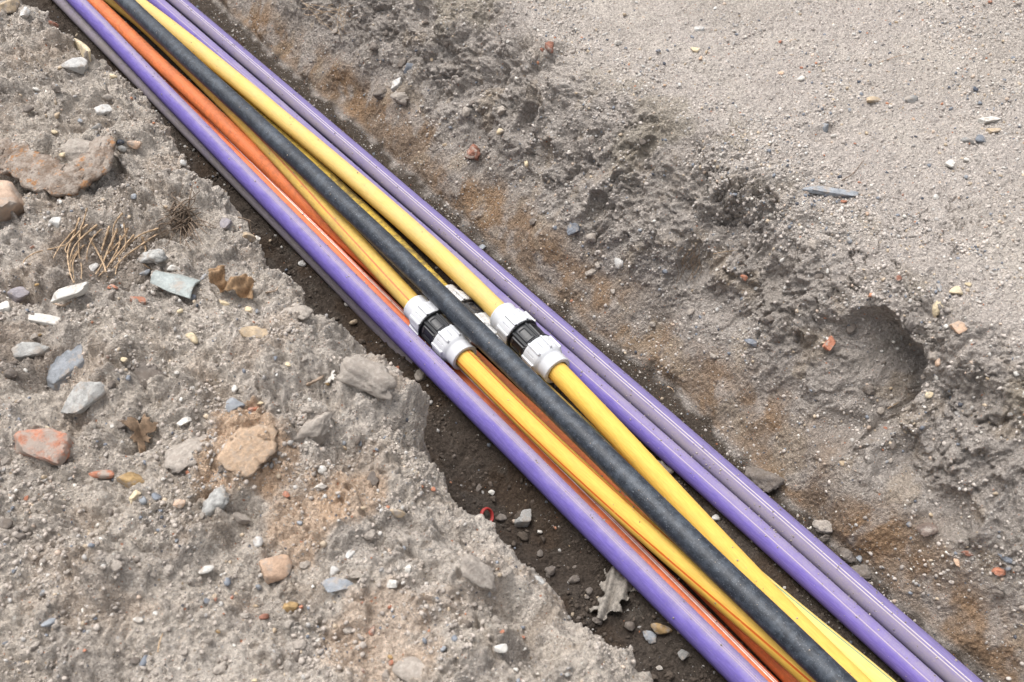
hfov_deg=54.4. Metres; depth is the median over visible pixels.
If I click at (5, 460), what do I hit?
earth clod
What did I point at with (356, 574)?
earth clod
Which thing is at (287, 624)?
earth clod
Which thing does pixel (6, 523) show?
pebble
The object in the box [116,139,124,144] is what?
pebble
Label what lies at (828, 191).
stone
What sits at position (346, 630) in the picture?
earth clod
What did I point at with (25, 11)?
stone
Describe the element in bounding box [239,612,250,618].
earth clod
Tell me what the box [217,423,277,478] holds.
stone
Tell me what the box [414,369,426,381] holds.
earth clod
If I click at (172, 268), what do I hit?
stone
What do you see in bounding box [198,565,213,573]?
pebble
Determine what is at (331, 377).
paper scrap
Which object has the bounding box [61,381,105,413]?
stone
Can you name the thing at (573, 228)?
stone
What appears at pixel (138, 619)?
pebble
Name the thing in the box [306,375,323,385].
twig
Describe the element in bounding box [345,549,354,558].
stone
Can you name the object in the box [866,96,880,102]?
stone
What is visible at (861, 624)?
duct
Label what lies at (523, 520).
stone
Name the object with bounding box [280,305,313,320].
earth clod
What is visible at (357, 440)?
earth clod
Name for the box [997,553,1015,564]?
stone
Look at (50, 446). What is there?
brick fragment
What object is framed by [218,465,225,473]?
earth clod
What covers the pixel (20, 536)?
earth clod
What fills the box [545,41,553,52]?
brick fragment
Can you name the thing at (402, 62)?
earth clod
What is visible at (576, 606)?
gravel
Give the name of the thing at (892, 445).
earth clod
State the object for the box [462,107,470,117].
earth clod
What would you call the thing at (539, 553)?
earth clod
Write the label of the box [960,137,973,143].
stone
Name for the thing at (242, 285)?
dry leaf
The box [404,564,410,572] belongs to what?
pebble
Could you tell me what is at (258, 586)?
pebble
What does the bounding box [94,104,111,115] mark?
stone
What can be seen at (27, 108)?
earth clod
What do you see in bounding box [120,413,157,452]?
dry leaf
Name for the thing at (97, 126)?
stone
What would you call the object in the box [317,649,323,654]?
pebble
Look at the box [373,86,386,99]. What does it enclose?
earth clod
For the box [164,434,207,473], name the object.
stone
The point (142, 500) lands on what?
pebble
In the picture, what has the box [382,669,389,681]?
earth clod
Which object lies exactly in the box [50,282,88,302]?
stone
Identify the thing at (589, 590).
earth clod
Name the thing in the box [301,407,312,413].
earth clod
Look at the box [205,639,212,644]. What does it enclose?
earth clod
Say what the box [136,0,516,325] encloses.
pipe
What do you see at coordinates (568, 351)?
soil crumbs
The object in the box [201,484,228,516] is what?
stone
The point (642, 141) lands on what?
earth clod
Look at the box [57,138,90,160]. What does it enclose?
stone
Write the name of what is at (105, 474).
brick fragment
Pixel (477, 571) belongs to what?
earth clod
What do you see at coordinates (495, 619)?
earth clod
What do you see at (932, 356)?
earth clod
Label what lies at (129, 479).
stone
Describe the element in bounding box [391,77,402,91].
stone
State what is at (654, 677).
earth clod
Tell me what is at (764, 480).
stone
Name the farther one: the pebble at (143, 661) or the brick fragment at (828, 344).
the brick fragment at (828, 344)
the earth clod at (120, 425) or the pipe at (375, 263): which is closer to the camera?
the earth clod at (120, 425)
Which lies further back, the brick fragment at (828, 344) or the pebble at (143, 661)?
the brick fragment at (828, 344)
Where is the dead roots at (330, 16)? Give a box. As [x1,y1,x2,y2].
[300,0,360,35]
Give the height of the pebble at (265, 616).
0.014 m
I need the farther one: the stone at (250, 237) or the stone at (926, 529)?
the stone at (250, 237)
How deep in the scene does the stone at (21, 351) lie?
2.22 m
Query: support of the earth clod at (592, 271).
on the bank at (968, 630)
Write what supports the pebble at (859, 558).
on the bank at (968, 630)
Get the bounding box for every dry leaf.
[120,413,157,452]
[208,265,253,299]
[589,566,637,620]
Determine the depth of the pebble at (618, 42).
3.05 m
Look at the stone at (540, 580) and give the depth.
1.94 m
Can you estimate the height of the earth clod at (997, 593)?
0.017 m
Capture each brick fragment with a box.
[14,428,73,465]
[88,470,114,478]
[107,284,117,289]
[129,296,145,304]
[248,407,257,411]
[465,144,480,160]
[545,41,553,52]
[740,275,747,280]
[822,335,834,350]
[894,275,901,280]
[953,559,959,567]
[961,551,972,555]
[991,567,1005,576]
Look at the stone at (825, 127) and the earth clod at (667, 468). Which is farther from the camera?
the stone at (825, 127)
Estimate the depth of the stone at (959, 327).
2.27 m
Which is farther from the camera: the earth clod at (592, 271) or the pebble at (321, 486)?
the earth clod at (592, 271)
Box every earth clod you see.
[0,456,11,465]
[3,368,17,378]
[8,528,18,534]
[14,533,26,540]
[23,105,34,112]
[30,641,41,649]
[51,85,60,92]
[51,623,59,629]
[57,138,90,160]
[89,229,96,236]
[104,289,115,300]
[107,509,113,515]
[108,380,116,388]
[111,559,122,574]
[117,419,126,429]
[130,359,168,388]
[130,657,139,663]
[150,572,156,578]
[163,564,173,576]
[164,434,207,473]
[181,648,187,655]
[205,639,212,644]
[212,661,227,674]
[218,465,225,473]
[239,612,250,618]
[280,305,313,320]
[283,619,294,628]
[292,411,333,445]
[292,639,306,649]
[294,650,299,661]
[299,561,310,569]
[300,356,306,362]
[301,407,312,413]
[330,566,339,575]
[331,26,337,33]
[342,627,352,634]
[348,570,362,578]
[354,436,360,444]
[364,529,375,539]
[366,471,378,486]
[369,41,377,50]
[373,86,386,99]
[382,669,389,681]
[390,92,408,104]
[397,58,406,67]
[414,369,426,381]
[459,553,496,592]
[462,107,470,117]
[464,620,472,627]
[476,483,481,491]
[490,496,495,501]
[491,615,500,623]
[496,513,506,521]
[497,106,506,115]
[514,510,521,518]
[516,531,528,541]
[529,217,534,225]
[537,550,542,556]
[544,565,555,577]
[568,575,579,583]
[585,232,595,241]
[585,268,595,275]
[585,587,592,594]
[588,135,594,144]
[592,617,602,625]
[624,621,634,630]
[639,137,646,144]
[649,321,655,326]
[651,674,657,679]
[658,460,673,474]
[663,670,673,680]
[686,308,694,314]
[710,353,716,358]
[741,238,747,248]
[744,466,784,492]
[766,315,773,321]
[808,240,817,250]
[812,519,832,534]
[814,273,823,278]
[818,534,829,543]
[837,547,855,563]
[846,323,856,333]
[851,564,871,580]
[862,384,874,394]
[877,407,884,414]
[889,441,895,449]
[928,352,936,360]
[991,588,1004,598]
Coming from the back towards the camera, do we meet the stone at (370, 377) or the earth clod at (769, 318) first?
the earth clod at (769, 318)
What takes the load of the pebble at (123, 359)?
on the bank at (434, 528)
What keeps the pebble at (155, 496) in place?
on the bank at (434, 528)
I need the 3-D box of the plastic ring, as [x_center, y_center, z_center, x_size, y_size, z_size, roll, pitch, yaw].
[-0.062,0.433,2.460,0.043,0.039,0.035,-31,55,-25]
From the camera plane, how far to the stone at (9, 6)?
3.23 m
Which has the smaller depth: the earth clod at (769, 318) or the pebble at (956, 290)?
the pebble at (956, 290)
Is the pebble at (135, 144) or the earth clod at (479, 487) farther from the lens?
the pebble at (135, 144)
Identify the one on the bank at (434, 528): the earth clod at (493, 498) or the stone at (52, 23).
the stone at (52, 23)
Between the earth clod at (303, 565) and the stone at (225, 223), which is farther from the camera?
the stone at (225, 223)
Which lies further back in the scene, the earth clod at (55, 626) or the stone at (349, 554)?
the stone at (349, 554)
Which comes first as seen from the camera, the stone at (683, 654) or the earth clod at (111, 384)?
the earth clod at (111, 384)
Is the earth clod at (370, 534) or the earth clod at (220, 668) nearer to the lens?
the earth clod at (220, 668)
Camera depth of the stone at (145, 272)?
2.43 m
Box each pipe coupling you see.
[404,295,476,369]
[446,284,496,347]
[490,303,569,382]
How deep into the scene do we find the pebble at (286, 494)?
1.96 m
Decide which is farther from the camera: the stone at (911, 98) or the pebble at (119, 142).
the stone at (911, 98)
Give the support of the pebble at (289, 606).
on the bank at (434, 528)
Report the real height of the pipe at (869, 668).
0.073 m
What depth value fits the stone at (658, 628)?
2.26 m
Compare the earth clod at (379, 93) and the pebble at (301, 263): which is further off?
the earth clod at (379, 93)
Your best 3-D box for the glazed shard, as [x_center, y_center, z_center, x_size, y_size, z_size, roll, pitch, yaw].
[-0.796,-0.139,2.350,0.106,0.042,0.068,10,48,9]
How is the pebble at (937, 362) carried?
on the bank at (968, 630)
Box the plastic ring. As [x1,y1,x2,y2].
[480,507,493,521]
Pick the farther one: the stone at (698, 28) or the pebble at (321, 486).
the stone at (698, 28)
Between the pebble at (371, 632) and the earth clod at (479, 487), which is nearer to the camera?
the pebble at (371, 632)
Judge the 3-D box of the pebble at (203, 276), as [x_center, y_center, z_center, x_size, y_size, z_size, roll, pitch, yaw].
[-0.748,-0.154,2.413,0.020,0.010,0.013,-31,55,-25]
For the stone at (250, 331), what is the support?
on the bank at (434, 528)
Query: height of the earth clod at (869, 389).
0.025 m
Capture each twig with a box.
[54,298,76,306]
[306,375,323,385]
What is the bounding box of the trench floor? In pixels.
[21,0,963,681]
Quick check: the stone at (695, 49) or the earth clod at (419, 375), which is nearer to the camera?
the earth clod at (419, 375)
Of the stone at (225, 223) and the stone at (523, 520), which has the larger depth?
the stone at (225, 223)
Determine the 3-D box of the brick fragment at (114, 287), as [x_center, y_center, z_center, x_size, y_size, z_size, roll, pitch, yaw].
[-0.936,-0.125,2.336,0.024,0.013,0.016,-4,48,-3]
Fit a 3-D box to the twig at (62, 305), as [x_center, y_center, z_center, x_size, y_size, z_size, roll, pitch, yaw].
[-1.044,-0.090,2.308,0.102,0.061,0.017,22,51,19]
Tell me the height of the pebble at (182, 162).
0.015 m
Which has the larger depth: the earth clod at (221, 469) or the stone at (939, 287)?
the stone at (939, 287)
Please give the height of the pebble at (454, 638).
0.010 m
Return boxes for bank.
[0,0,652,681]
[172,0,1023,681]
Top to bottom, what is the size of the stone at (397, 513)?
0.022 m
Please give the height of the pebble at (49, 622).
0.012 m
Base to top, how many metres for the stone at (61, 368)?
0.076 m
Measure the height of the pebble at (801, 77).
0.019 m
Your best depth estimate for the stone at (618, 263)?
2.86 m
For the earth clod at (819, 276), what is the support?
on the bank at (968, 630)
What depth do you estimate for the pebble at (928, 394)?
2.32 m
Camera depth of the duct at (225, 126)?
3.35 m
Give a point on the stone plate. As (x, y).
(81, 46)
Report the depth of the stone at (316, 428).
2.04 m
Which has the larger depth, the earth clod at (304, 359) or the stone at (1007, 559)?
the stone at (1007, 559)
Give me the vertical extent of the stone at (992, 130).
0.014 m
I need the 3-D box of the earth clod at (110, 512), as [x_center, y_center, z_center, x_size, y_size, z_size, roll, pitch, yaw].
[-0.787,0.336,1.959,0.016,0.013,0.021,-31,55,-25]
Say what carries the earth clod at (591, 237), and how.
on the bank at (968, 630)
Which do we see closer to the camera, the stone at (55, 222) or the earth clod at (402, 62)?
the stone at (55, 222)
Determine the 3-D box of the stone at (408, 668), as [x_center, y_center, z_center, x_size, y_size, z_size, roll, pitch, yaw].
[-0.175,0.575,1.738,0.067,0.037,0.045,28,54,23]
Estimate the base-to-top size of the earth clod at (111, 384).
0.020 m
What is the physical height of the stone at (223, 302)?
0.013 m
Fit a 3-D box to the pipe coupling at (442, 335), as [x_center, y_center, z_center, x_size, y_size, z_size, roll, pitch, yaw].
[-0.204,-0.026,2.796,0.106,0.106,0.250,-16,47,-38]
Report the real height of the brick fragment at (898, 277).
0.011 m
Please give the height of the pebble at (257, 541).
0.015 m
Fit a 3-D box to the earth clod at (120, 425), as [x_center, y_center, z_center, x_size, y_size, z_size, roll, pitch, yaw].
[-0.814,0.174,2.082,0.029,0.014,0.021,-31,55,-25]
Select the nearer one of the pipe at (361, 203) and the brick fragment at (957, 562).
the brick fragment at (957, 562)
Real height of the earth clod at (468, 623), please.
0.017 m
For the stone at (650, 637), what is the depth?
2.27 m
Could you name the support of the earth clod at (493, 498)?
on the trench floor
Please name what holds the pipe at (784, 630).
on the pipe at (375, 263)
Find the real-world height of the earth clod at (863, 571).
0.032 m
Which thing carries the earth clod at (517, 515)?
on the trench floor
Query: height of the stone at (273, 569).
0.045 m
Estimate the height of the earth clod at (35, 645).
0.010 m
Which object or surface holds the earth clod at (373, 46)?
on the bank at (968, 630)
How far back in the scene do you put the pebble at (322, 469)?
1.99 m
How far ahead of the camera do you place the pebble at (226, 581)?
1.86 m
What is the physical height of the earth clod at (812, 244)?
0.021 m
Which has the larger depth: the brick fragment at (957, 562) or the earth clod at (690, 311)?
the earth clod at (690, 311)
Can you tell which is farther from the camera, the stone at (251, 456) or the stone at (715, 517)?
the stone at (715, 517)
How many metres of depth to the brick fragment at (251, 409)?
2.08 m
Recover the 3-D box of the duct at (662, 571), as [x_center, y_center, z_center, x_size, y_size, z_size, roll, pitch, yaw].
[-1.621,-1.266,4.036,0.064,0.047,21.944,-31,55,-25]
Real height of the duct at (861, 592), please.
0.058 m
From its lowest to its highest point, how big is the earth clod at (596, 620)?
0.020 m
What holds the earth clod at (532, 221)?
on the bank at (968, 630)
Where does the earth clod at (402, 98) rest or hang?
on the bank at (968, 630)
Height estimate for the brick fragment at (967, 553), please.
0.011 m
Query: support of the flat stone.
on the bank at (434, 528)
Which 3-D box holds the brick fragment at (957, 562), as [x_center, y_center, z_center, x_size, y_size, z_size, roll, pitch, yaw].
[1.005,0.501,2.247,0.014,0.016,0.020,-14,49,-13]
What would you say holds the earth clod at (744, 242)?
on the bank at (968, 630)
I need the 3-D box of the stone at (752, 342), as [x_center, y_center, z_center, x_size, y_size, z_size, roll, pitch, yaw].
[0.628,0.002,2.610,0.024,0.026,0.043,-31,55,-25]
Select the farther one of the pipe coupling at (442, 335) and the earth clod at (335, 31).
the earth clod at (335, 31)
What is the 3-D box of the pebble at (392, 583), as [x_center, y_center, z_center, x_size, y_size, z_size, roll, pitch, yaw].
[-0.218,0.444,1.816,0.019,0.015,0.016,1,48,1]
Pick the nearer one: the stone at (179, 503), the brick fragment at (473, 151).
the stone at (179, 503)
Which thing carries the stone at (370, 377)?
on the bank at (434, 528)
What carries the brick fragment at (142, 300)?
on the bank at (434, 528)
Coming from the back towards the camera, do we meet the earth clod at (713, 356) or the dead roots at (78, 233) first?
the earth clod at (713, 356)
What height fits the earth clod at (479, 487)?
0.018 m
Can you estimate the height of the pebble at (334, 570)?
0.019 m
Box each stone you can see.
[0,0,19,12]
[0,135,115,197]
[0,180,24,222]
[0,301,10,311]
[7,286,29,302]
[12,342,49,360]
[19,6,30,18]
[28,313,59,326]
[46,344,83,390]
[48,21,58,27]
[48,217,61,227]
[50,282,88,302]
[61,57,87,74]
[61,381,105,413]
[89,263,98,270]
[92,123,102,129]
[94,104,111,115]
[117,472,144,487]
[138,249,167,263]
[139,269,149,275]
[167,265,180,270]
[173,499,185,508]
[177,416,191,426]
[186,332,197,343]
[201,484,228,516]
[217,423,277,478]
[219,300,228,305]
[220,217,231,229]
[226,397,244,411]
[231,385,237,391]
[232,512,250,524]
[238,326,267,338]
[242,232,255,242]
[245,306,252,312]
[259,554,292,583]
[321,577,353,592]
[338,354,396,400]
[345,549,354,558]
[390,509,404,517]
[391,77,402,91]
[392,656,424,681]
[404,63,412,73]
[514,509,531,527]
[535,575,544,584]
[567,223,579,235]
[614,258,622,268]
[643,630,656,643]
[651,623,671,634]
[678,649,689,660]
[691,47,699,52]
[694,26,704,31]
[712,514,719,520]
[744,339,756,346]
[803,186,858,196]
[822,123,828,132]
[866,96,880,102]
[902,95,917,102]
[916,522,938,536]
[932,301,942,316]
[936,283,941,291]
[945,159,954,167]
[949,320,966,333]
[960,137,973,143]
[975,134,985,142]
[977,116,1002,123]
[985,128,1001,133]
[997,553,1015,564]
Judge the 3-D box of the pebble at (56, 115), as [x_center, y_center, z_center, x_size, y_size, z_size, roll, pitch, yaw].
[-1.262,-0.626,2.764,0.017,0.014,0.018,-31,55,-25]
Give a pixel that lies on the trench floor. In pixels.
(495, 464)
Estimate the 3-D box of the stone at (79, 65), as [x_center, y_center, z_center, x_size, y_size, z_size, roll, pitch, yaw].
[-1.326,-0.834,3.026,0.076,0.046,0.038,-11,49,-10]
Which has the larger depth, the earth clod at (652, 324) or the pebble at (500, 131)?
the pebble at (500, 131)
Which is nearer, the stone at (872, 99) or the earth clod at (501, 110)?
the stone at (872, 99)
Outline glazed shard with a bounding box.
[150,270,200,298]
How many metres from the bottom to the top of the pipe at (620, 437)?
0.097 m
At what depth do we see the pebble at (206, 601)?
1.81 m
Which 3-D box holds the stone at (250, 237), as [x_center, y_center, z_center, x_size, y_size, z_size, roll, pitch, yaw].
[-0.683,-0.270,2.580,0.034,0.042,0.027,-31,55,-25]
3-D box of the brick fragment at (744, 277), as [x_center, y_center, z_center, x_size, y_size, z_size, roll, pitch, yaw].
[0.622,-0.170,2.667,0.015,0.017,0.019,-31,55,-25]
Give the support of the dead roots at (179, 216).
on the bank at (434, 528)
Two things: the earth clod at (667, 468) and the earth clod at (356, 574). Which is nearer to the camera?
the earth clod at (356, 574)
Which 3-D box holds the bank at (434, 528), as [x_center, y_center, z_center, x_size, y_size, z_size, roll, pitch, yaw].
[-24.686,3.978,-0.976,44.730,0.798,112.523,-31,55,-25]
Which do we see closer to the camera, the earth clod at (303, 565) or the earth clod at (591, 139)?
the earth clod at (303, 565)
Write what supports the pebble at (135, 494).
on the bank at (434, 528)
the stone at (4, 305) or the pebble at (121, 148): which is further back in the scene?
the pebble at (121, 148)
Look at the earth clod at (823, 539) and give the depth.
2.44 m
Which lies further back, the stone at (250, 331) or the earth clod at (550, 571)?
the earth clod at (550, 571)
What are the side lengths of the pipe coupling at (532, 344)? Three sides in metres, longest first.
0.262 x 0.112 x 0.112 m
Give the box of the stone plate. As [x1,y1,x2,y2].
[74,38,90,61]
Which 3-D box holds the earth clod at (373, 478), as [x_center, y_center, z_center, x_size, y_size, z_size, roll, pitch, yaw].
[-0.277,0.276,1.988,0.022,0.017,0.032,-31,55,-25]
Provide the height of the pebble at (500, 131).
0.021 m
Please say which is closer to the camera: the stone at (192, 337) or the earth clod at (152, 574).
the earth clod at (152, 574)
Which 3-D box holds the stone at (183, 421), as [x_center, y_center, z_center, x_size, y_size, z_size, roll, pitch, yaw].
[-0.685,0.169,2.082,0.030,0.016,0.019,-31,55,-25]
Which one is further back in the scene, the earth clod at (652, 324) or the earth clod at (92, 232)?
the earth clod at (652, 324)
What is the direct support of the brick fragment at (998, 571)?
on the bank at (968, 630)
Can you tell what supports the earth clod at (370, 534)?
on the bank at (434, 528)
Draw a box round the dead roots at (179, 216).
[145,183,216,250]
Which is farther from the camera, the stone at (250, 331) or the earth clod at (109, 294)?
the earth clod at (109, 294)
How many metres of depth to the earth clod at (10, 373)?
2.17 m
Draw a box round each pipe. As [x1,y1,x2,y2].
[103,0,428,324]
[114,0,857,681]
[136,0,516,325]
[213,71,447,285]
[456,349,815,681]
[511,349,895,681]
[548,362,871,681]
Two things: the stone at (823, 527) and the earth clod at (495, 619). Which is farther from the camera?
the stone at (823, 527)
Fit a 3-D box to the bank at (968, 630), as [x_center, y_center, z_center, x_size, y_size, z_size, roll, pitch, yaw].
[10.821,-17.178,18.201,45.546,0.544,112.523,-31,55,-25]
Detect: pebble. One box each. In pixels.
[0,518,12,528]
[41,618,55,626]
[54,112,59,118]
[102,94,112,100]
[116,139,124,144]
[118,145,126,151]
[120,357,127,361]
[127,141,141,148]
[129,490,140,503]
[132,617,143,622]
[139,496,146,504]
[139,655,147,665]
[151,492,161,499]
[180,160,185,165]
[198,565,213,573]
[200,274,206,279]
[203,598,209,604]
[223,577,230,585]
[252,536,262,546]
[255,584,261,589]
[259,613,268,619]
[282,601,298,611]
[283,491,289,497]
[298,260,305,266]
[314,483,326,489]
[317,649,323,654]
[318,465,326,474]
[349,319,357,324]
[368,626,374,635]
[387,579,397,587]
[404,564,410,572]
[451,635,456,641]
[494,644,507,652]
[497,128,503,134]
[615,40,621,45]
[796,75,804,80]
[856,555,861,562]
[925,392,933,397]
[935,359,940,366]
[949,286,962,294]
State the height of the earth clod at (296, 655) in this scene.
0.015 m
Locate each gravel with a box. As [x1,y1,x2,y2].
[38,4,940,681]
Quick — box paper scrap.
[324,369,335,382]
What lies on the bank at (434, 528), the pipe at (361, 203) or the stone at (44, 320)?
the stone at (44, 320)
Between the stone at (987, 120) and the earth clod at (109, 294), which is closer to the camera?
the earth clod at (109, 294)
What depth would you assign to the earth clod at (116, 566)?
1.79 m
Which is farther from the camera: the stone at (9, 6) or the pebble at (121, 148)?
the stone at (9, 6)
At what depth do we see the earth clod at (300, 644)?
1.77 m
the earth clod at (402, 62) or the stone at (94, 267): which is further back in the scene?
the earth clod at (402, 62)
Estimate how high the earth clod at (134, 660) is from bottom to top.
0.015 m
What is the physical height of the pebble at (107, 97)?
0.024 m
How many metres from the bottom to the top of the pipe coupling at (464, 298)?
0.104 m
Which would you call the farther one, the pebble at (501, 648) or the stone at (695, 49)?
the stone at (695, 49)
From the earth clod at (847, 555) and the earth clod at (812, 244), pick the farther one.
the earth clod at (812, 244)
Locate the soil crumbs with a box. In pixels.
[66,1,980,681]
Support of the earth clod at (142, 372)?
on the bank at (434, 528)
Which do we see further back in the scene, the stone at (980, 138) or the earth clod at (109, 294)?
the stone at (980, 138)
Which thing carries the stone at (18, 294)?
on the bank at (434, 528)
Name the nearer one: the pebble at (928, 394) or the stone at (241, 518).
the stone at (241, 518)
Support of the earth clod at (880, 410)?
on the bank at (968, 630)
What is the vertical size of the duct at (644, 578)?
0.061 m
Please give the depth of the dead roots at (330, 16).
3.67 m
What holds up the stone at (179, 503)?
on the bank at (434, 528)
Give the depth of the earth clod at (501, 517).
2.47 m
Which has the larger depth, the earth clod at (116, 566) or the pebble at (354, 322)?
the pebble at (354, 322)
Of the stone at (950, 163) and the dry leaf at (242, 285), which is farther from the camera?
the stone at (950, 163)
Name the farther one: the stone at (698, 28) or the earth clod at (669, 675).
the stone at (698, 28)
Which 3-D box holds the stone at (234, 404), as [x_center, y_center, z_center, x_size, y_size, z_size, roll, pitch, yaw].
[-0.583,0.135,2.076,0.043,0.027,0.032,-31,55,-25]
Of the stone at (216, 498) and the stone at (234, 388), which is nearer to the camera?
the stone at (216, 498)
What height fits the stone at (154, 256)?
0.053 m
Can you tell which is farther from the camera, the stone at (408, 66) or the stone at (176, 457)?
the stone at (408, 66)
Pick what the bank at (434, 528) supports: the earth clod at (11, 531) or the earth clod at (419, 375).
the earth clod at (11, 531)
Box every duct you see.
[53,0,412,362]
[66,0,767,681]
[87,0,798,681]
[144,59,778,681]
[147,0,943,681]
[167,0,982,681]
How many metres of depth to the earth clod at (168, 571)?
1.82 m
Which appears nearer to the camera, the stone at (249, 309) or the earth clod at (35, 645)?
the earth clod at (35, 645)
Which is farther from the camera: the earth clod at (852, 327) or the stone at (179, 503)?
the earth clod at (852, 327)
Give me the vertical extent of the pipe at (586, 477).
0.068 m
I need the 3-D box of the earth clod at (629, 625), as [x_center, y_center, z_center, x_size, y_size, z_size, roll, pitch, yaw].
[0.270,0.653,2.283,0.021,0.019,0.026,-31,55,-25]
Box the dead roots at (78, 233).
[23,208,158,282]
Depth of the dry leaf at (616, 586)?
2.31 m
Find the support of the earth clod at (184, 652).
on the bank at (434, 528)
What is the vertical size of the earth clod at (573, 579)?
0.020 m
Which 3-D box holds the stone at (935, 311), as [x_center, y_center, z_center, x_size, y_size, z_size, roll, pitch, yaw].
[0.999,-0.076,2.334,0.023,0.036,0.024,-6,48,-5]
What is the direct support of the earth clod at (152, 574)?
on the bank at (434, 528)
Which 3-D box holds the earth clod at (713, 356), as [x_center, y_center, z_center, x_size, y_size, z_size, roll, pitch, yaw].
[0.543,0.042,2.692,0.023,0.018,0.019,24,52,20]
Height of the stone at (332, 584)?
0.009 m
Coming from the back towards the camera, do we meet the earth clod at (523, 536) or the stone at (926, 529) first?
the earth clod at (523, 536)
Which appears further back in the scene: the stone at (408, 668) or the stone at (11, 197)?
the stone at (11, 197)
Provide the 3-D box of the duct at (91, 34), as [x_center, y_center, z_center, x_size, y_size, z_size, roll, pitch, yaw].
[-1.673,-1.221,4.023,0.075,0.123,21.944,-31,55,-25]
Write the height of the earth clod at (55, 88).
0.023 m

